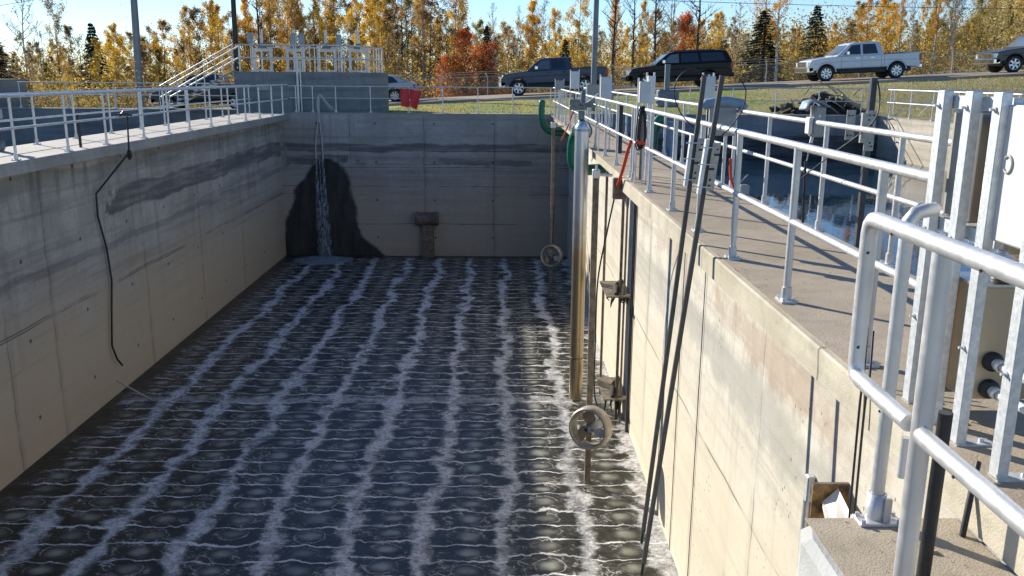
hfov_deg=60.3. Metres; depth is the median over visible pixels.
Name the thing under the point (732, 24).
birch tree
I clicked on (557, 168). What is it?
mixer cable
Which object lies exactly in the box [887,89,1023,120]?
guard rail
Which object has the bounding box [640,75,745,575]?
probe mast
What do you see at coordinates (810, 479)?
wall bracket
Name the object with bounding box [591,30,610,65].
birch tree
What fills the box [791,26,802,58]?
aspen tree
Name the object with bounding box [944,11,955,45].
aspen tree
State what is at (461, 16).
birch tree
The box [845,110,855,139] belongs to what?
rail bracket
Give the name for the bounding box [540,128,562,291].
submersible mixer
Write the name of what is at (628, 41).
aspen tree
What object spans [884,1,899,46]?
aspen tree
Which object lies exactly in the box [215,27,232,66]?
birch tree
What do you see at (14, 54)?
birch tree
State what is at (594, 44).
utility pole
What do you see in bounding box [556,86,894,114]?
guard rail
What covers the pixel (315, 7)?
aspen tree
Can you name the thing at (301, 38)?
control box
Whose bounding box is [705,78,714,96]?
door
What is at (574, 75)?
door
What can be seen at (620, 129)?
black post
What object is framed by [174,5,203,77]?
aspen tree
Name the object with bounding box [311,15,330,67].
birch tree
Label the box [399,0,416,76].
birch tree
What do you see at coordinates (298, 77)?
gate structure
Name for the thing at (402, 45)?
bare tree
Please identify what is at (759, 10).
birch tree
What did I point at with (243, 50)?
birch tree
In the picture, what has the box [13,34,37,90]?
birch tree
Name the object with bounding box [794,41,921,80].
pickup truck
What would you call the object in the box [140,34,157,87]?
poplar tree
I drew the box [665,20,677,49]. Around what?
poplar tree
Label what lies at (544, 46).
aspen tree
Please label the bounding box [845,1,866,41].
aspen tree
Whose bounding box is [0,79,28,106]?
valve chamber
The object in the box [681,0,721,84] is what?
bare tree
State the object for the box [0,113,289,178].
walkway slab
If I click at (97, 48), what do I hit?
aspen tree
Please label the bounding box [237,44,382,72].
guard rail
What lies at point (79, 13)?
sky
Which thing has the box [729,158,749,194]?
mixer cable
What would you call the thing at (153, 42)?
poplar tree
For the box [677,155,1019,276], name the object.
basin water
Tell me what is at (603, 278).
guide rail
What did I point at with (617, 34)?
aspen tree
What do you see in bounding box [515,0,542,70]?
aspen tree
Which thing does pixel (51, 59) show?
birch tree
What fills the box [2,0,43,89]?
bare tree
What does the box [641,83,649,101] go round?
door
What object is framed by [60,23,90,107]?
birch tree
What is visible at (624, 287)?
guide rail
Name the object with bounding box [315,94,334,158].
discharge hose
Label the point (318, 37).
birch tree
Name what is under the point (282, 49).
birch tree
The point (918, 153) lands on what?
basin wall
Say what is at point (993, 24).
hillside scrub
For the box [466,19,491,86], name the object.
poplar tree
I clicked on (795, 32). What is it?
birch tree
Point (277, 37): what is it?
aspen tree
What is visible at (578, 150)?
air pipe
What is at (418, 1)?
aspen tree
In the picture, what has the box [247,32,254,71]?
control box
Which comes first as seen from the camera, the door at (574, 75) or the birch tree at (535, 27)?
the door at (574, 75)
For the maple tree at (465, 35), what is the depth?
58.03 m
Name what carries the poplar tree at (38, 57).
on the lawn
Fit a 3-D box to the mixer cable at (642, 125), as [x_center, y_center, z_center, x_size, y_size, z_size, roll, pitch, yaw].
[1.589,-0.020,13.752,0.212,5.612,2.577,-1,14,-6]
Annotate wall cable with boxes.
[669,253,685,549]
[687,272,705,575]
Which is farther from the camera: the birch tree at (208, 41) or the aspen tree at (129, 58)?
the birch tree at (208, 41)
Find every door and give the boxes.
[556,81,563,88]
[571,72,578,87]
[587,85,612,98]
[601,78,610,97]
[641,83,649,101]
[649,77,654,101]
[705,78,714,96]
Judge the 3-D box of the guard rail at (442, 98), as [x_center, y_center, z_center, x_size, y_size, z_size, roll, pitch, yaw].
[-3.534,-7.358,34.453,10.300,1.020,0.104,0,14,-1]
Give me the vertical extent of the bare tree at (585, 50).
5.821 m
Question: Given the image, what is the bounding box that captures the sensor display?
[703,96,747,188]
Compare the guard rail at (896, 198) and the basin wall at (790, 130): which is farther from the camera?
the basin wall at (790, 130)
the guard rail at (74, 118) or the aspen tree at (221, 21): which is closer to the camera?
the guard rail at (74, 118)
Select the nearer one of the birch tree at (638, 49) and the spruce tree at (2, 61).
the spruce tree at (2, 61)
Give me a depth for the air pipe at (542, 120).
32.40 m
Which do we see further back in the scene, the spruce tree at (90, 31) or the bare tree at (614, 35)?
the spruce tree at (90, 31)
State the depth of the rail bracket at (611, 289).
18.08 m
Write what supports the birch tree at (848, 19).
on the lawn
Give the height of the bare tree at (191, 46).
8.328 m
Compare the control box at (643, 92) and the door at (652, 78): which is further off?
the door at (652, 78)
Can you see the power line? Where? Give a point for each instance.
(838, 5)
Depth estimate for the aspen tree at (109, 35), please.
88.94 m
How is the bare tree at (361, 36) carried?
on the lawn
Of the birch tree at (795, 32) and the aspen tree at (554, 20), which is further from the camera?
the birch tree at (795, 32)
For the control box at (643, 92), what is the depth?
12.28 m
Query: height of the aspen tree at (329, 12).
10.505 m
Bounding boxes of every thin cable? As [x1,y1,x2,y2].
[848,327,868,517]
[853,331,874,513]
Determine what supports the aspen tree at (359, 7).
on the lawn
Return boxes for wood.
[0,2,880,102]
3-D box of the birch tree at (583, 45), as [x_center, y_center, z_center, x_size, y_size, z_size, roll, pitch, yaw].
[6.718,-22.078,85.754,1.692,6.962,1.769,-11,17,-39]
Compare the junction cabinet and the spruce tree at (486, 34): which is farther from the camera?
the spruce tree at (486, 34)
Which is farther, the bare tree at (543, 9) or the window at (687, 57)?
the bare tree at (543, 9)
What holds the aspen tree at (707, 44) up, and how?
on the lawn
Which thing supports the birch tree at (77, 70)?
on the lawn
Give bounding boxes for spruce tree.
[0,42,30,104]
[79,20,117,107]
[472,26,500,94]
[548,39,575,91]
[729,7,792,83]
[788,5,832,80]
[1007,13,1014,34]
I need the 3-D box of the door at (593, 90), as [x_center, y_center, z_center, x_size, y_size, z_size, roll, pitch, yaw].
[2.646,-5.856,26.384,0.770,0.410,0.005,0,14,-1]
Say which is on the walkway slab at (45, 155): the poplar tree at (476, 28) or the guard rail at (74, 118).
the guard rail at (74, 118)
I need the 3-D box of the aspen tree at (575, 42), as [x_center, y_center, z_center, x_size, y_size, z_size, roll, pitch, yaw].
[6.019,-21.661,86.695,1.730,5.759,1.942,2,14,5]
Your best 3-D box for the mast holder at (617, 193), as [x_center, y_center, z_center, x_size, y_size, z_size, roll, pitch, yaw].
[1.523,-1.687,13.932,0.337,0.390,1.366,0,14,-3]
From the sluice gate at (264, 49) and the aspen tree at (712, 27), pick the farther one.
the aspen tree at (712, 27)
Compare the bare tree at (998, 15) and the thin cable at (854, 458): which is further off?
the bare tree at (998, 15)
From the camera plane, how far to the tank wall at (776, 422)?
10.61 m
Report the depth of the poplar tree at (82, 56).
92.15 m
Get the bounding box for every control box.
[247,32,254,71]
[290,33,295,71]
[298,33,304,71]
[336,35,341,71]
[554,79,564,120]
[569,69,579,130]
[585,83,613,125]
[598,74,611,150]
[634,78,650,183]
[643,72,655,175]
[648,64,678,157]
[699,73,715,138]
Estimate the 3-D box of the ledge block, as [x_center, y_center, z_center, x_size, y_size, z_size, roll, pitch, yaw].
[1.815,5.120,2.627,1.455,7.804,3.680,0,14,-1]
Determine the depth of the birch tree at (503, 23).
92.65 m
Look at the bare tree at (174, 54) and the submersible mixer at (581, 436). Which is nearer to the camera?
the submersible mixer at (581, 436)
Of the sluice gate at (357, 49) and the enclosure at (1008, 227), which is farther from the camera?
the sluice gate at (357, 49)
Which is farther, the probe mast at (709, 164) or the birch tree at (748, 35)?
the birch tree at (748, 35)
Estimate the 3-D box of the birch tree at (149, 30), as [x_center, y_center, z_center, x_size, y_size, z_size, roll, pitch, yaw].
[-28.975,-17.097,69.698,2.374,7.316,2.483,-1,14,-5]
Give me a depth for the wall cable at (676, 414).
13.08 m
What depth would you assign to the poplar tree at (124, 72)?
80.34 m
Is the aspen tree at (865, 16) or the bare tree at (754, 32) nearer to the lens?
the aspen tree at (865, 16)
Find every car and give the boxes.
[148,74,235,108]
[388,74,418,101]
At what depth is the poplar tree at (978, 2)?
65.41 m
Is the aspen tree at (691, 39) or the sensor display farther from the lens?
the aspen tree at (691, 39)
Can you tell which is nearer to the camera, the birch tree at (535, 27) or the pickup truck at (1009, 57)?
the pickup truck at (1009, 57)
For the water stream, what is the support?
on the tank water at (384, 415)
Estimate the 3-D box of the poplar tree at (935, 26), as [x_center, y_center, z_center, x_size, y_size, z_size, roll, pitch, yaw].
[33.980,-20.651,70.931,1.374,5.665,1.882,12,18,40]
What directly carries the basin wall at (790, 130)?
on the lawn
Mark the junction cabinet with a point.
(998, 306)
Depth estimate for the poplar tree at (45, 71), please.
68.05 m
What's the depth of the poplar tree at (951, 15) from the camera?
63.55 m
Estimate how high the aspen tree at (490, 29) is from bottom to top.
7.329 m
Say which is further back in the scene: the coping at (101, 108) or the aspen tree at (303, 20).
the aspen tree at (303, 20)
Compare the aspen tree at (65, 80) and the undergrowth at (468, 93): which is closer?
the undergrowth at (468, 93)
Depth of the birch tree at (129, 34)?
95.42 m
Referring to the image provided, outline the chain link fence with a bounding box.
[27,49,997,107]
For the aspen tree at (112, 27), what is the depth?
67.34 m
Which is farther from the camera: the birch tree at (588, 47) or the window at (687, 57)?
the birch tree at (588, 47)
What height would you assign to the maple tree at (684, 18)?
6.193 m
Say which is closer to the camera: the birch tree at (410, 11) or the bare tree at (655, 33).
the bare tree at (655, 33)
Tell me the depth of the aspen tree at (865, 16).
61.33 m
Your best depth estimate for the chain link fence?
55.02 m
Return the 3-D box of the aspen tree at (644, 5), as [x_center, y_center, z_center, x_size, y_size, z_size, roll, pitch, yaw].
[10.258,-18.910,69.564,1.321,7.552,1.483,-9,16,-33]
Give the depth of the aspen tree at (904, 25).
66.89 m
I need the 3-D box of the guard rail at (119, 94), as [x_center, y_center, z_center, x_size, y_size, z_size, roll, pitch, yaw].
[-16.047,-8.116,37.134,9.475,1.072,0.104,0,14,-1]
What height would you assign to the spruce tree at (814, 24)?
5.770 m
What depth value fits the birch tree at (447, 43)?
82.83 m
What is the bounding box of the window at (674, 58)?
[666,54,678,62]
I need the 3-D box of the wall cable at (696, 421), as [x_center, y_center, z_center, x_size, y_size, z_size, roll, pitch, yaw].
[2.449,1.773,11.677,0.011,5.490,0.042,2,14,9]
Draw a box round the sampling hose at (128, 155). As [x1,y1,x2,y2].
[95,111,151,399]
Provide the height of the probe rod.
0.652 m
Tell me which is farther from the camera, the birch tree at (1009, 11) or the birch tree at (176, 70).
the birch tree at (176, 70)
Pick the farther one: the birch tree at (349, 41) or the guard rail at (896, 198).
the birch tree at (349, 41)
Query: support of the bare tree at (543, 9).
on the lawn
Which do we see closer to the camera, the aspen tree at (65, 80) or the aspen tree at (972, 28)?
the aspen tree at (972, 28)
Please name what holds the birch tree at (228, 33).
on the lawn
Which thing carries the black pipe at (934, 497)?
on the ledge block
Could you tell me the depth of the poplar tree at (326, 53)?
77.89 m
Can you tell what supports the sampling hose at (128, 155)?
hanging from the guard rail at (65, 122)
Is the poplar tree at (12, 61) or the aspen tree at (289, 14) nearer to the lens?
the aspen tree at (289, 14)
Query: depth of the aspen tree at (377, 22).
68.85 m
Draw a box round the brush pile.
[769,82,866,114]
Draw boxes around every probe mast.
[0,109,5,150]
[640,68,706,543]
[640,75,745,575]
[800,78,880,248]
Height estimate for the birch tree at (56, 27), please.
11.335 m
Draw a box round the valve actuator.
[569,91,598,121]
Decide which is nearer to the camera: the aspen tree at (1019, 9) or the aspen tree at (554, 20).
the aspen tree at (554, 20)
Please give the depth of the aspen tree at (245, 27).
71.01 m
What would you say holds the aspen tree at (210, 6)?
on the lawn
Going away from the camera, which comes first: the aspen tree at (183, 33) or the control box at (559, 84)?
the control box at (559, 84)
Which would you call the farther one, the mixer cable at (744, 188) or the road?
the road
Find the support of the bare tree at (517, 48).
on the lawn
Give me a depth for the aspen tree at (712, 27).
91.03 m
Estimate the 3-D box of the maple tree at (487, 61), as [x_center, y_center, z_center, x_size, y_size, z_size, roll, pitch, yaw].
[-1.336,-14.390,58.170,1.678,3.986,1.566,9,16,32]
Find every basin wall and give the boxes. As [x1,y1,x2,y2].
[0,109,235,146]
[589,114,879,155]
[876,116,952,170]
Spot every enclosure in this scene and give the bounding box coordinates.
[942,109,991,222]
[992,105,1023,248]
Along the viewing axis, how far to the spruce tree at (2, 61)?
59.90 m
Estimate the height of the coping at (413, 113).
0.044 m
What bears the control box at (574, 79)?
on the walkway slab at (810, 323)
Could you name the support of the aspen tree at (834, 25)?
on the lawn
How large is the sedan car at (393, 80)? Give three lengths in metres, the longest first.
5.050 x 2.250 x 1.502 m
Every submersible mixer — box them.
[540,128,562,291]
[569,178,611,483]
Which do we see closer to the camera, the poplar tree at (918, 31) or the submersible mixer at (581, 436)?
the submersible mixer at (581, 436)
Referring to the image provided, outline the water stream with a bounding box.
[315,159,331,255]
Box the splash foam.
[294,256,352,264]
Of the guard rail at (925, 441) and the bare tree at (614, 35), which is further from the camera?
the bare tree at (614, 35)
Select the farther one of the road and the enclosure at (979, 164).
the road
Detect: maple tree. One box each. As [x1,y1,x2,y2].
[434,55,451,93]
[444,25,489,95]
[481,41,503,94]
[668,8,697,85]
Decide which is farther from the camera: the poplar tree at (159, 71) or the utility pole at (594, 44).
the poplar tree at (159, 71)
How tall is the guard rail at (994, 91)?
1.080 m
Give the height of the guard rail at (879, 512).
1.246 m
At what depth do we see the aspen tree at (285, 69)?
82.49 m
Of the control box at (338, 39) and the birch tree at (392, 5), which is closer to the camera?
the control box at (338, 39)
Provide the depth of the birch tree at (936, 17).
57.66 m
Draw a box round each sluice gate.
[253,29,273,71]
[285,29,305,71]
[317,30,336,71]
[348,30,367,72]
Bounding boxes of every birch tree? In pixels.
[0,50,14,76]
[9,52,19,66]
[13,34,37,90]
[15,63,29,87]
[39,0,67,101]
[47,55,62,102]
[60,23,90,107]
[67,59,81,107]
[123,30,146,93]
[129,25,158,105]
[171,47,185,82]
[173,20,194,80]
[180,5,217,73]
[203,16,227,72]
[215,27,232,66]
[220,11,247,80]
[221,29,245,81]
[230,18,256,71]
[250,0,286,71]
[253,20,267,71]
[272,0,310,69]
[272,25,288,71]
[305,7,322,71]
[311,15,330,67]
[317,0,349,71]
[338,0,359,70]
[345,17,371,70]
[369,0,401,74]
[381,5,408,88]
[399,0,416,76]
[405,0,446,95]
[405,2,431,92]
[408,7,438,91]
[427,8,447,91]
[436,0,469,96]
[437,9,458,88]
[495,21,511,74]
[496,25,520,89]
[506,20,525,71]
[514,15,544,65]
[524,15,544,64]
[577,28,589,66]
[583,36,591,62]
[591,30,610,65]
[634,17,653,65]
[634,42,645,66]
[638,8,668,63]
[657,23,676,53]
[658,32,669,53]
[715,27,732,83]
[728,16,740,67]
[741,32,750,68]
[743,0,777,57]
[764,0,792,81]
[787,28,800,67]
[843,10,862,42]
[891,0,914,51]
[908,14,920,48]
[929,0,950,73]
[1005,0,1013,26]
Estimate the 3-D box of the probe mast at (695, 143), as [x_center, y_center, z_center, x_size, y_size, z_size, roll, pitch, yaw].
[1.510,0.315,8.294,0.410,4.636,0.086,0,14,-1]
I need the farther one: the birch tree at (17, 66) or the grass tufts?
the birch tree at (17, 66)
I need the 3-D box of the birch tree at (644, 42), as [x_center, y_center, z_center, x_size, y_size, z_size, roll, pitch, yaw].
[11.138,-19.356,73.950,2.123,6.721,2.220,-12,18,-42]
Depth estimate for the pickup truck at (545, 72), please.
46.88 m
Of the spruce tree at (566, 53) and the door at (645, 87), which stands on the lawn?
the spruce tree at (566, 53)
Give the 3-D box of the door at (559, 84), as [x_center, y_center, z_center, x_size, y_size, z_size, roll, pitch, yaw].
[1.614,-6.849,29.736,0.270,0.260,0.005,0,14,-1]
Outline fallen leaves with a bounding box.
[393,77,1023,117]
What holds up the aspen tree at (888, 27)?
on the lawn
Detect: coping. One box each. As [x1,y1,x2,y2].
[0,107,235,109]
[290,112,553,114]
[586,113,886,115]
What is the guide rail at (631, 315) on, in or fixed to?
attached to the tank wall at (776, 422)
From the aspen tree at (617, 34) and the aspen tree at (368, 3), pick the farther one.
the aspen tree at (368, 3)
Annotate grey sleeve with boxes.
[896,436,908,478]
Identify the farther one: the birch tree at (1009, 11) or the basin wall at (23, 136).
the birch tree at (1009, 11)
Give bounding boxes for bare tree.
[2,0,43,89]
[25,21,54,97]
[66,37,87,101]
[170,37,180,76]
[180,29,204,70]
[244,0,274,71]
[281,0,309,65]
[307,5,319,66]
[344,3,373,70]
[383,0,416,76]
[483,2,504,81]
[509,6,525,70]
[529,0,553,56]
[541,17,557,57]
[577,30,590,66]
[601,0,625,84]
[604,17,619,75]
[623,0,649,86]
[643,0,669,61]
[662,0,688,82]
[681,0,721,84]
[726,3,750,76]
[745,14,758,58]
[903,0,923,73]
[944,0,966,72]
[994,1,1004,32]
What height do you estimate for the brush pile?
1.588 m
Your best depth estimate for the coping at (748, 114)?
35.67 m
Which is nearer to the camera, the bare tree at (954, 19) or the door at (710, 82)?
the door at (710, 82)
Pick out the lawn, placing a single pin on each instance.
(783, 94)
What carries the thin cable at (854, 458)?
hanging from the walkway slab at (810, 323)
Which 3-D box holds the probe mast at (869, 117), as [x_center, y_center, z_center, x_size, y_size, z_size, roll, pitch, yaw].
[2.968,-0.396,8.524,0.261,3.190,1.282,-2,14,-10]
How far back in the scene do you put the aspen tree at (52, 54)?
91.97 m
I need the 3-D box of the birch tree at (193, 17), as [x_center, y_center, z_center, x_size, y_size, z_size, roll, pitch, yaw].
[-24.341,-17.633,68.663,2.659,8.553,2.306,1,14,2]
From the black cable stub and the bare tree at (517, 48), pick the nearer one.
the black cable stub
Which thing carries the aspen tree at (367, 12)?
on the lawn
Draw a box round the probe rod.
[801,160,806,222]
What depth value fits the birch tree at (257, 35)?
71.95 m
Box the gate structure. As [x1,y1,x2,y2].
[234,53,388,113]
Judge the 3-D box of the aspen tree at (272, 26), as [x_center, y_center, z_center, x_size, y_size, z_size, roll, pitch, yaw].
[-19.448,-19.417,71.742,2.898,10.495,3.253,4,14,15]
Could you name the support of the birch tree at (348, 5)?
on the lawn
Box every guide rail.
[599,170,608,393]
[614,199,624,418]
[618,196,628,422]
[625,203,636,431]
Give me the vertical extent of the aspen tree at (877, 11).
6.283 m
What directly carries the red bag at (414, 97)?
hanging from the guard rail at (442, 98)
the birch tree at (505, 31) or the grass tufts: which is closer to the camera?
the grass tufts
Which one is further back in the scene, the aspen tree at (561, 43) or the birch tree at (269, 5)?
the aspen tree at (561, 43)
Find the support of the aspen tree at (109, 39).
on the lawn
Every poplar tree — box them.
[9,57,22,78]
[26,41,49,100]
[38,61,57,107]
[81,36,94,95]
[117,57,133,104]
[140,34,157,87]
[146,39,169,105]
[147,48,173,104]
[240,16,258,66]
[318,15,347,71]
[376,0,405,73]
[386,0,421,81]
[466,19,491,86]
[586,35,604,66]
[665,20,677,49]
[907,23,922,49]
[925,0,942,55]
[935,0,967,58]
[963,23,970,45]
[967,0,987,53]
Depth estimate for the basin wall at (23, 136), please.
37.13 m
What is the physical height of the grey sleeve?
0.130 m
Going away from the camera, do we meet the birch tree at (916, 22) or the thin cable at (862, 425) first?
the thin cable at (862, 425)
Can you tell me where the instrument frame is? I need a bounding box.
[902,90,1023,481]
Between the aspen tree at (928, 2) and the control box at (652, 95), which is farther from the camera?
the aspen tree at (928, 2)
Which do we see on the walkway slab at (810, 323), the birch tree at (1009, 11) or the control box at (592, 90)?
the control box at (592, 90)
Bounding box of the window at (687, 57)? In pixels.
[681,53,698,62]
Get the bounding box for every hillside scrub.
[764,0,1023,75]
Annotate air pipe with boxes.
[538,100,568,135]
[567,121,609,399]
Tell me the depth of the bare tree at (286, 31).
67.89 m
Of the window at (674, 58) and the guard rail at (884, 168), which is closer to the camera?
the guard rail at (884, 168)
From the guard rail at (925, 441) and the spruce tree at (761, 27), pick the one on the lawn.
the spruce tree at (761, 27)
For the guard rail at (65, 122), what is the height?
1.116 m
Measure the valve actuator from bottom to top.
0.680 m
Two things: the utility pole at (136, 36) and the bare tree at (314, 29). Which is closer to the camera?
the utility pole at (136, 36)
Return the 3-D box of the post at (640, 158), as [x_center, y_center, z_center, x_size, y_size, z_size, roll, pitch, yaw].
[1.873,-2.053,12.793,0.037,0.960,0.037,-5,15,-22]
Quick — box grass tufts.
[386,75,1023,116]
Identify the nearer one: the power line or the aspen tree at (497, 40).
the power line
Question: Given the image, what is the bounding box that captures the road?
[207,70,1023,108]
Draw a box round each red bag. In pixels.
[399,88,409,106]
[409,89,420,108]
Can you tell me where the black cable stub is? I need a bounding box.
[959,461,981,536]
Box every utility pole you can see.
[130,0,144,107]
[231,0,238,70]
[591,0,598,110]
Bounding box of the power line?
[657,0,1023,8]
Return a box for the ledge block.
[796,518,1017,575]
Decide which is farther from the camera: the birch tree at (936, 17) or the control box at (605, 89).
the birch tree at (936, 17)
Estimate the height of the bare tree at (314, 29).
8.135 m
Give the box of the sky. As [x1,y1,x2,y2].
[0,0,987,115]
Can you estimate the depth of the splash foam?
34.34 m
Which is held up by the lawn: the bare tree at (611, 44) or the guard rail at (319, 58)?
the bare tree at (611, 44)
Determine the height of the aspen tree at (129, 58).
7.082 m
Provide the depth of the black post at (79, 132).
17.86 m
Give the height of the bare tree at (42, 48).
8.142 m
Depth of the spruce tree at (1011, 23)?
69.39 m
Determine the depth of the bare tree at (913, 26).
57.71 m
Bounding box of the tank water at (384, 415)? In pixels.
[0,255,678,575]
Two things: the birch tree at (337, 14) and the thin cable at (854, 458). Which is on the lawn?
the birch tree at (337, 14)
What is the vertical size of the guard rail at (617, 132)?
1.074 m
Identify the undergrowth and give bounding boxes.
[4,0,1023,108]
[418,74,534,97]
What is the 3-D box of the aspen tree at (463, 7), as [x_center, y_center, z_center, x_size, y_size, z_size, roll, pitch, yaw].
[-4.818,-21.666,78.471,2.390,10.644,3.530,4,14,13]
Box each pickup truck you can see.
[498,57,607,95]
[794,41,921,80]
[974,35,1023,72]
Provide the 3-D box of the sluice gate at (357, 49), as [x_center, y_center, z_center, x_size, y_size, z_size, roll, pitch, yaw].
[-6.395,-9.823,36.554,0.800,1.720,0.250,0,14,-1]
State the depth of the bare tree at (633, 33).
59.69 m
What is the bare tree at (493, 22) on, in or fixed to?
on the lawn
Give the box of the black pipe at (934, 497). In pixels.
[916,410,953,575]
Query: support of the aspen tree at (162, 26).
on the lawn
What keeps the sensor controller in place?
attached to the guard rail at (896, 198)
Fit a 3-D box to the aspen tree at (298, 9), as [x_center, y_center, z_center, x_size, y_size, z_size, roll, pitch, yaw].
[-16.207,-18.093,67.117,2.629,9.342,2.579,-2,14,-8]
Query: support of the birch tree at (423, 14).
on the lawn
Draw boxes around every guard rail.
[0,84,287,160]
[0,85,251,144]
[17,81,234,108]
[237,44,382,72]
[260,47,382,71]
[289,85,552,113]
[553,87,633,176]
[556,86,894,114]
[584,87,950,266]
[629,105,928,367]
[848,212,1023,575]
[852,202,940,526]
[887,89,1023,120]
[891,89,1023,115]
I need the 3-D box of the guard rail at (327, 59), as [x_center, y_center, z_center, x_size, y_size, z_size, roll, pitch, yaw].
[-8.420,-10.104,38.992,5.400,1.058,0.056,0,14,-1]
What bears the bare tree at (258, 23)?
on the lawn
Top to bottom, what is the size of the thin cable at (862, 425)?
1.854 m
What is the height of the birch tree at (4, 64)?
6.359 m
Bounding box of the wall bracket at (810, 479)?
[796,474,815,568]
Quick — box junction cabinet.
[945,272,1023,413]
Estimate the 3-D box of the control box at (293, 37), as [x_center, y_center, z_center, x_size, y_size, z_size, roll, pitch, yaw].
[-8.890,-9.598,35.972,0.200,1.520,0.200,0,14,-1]
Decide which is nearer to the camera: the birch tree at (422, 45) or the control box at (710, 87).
the control box at (710, 87)
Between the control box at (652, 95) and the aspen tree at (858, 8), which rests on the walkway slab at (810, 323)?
the control box at (652, 95)
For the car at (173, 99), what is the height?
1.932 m
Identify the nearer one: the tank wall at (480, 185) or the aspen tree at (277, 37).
the tank wall at (480, 185)
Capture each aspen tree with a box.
[46,42,64,100]
[59,49,72,98]
[89,37,105,106]
[100,42,118,88]
[101,37,119,95]
[103,21,126,107]
[104,32,119,93]
[113,34,135,103]
[141,18,179,87]
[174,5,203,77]
[200,0,222,73]
[206,3,232,75]
[236,0,263,71]
[250,0,287,66]
[250,0,287,71]
[274,1,298,71]
[275,3,302,68]
[284,0,315,71]
[296,11,316,71]
[309,0,331,71]
[316,0,348,71]
[338,0,368,70]
[357,4,392,72]
[359,0,385,72]
[361,0,383,58]
[376,0,408,72]
[409,0,439,77]
[426,17,450,93]
[445,0,470,74]
[474,26,496,82]
[488,35,506,89]
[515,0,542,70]
[536,43,548,88]
[546,7,564,57]
[556,35,566,56]
[563,0,592,67]
[570,38,578,66]
[602,0,627,85]
[621,26,634,83]
[635,0,650,66]
[686,25,703,49]
[693,19,711,48]
[706,12,727,46]
[710,11,728,51]
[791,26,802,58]
[828,22,842,49]
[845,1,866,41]
[851,0,883,41]
[869,2,896,46]
[873,0,904,53]
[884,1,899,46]
[892,9,909,51]
[917,0,939,58]
[927,8,946,37]
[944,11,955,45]
[967,23,976,49]
[1014,0,1023,28]
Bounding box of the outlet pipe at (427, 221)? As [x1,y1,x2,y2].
[415,212,438,257]
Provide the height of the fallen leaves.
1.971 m
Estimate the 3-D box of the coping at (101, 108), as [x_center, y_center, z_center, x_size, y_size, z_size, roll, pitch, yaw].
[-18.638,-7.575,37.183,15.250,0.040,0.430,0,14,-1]
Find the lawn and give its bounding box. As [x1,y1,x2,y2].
[34,0,1023,122]
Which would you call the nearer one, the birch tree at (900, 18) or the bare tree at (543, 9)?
the birch tree at (900, 18)
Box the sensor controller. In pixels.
[799,99,830,160]
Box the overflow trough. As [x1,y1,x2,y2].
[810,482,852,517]
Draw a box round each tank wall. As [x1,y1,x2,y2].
[0,122,285,490]
[279,114,568,256]
[567,153,957,575]
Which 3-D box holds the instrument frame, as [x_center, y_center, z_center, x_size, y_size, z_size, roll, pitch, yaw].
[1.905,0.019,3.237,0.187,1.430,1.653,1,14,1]
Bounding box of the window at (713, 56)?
[700,52,725,60]
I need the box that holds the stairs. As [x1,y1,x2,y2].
[158,44,242,111]
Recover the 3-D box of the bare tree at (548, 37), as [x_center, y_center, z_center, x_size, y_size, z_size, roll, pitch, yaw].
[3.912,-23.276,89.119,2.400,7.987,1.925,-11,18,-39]
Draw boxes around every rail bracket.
[596,375,625,416]
[599,279,629,307]
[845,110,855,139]
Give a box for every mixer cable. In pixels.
[552,111,572,247]
[593,106,646,406]
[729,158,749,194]
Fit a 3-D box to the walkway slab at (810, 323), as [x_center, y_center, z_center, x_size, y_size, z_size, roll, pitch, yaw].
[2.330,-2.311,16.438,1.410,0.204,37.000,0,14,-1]
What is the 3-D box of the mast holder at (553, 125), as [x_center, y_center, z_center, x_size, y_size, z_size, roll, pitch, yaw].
[1.477,-5.261,28.474,0.433,0.180,0.200,0,14,-1]
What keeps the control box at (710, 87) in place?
on the walkway slab at (810, 323)
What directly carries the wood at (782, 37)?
on the lawn
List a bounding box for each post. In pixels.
[76,115,81,146]
[618,101,623,153]
[638,116,642,179]
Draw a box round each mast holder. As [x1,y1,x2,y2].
[551,122,563,127]
[592,165,625,198]
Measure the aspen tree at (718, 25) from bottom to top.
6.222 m
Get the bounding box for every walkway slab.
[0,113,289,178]
[551,115,1023,575]

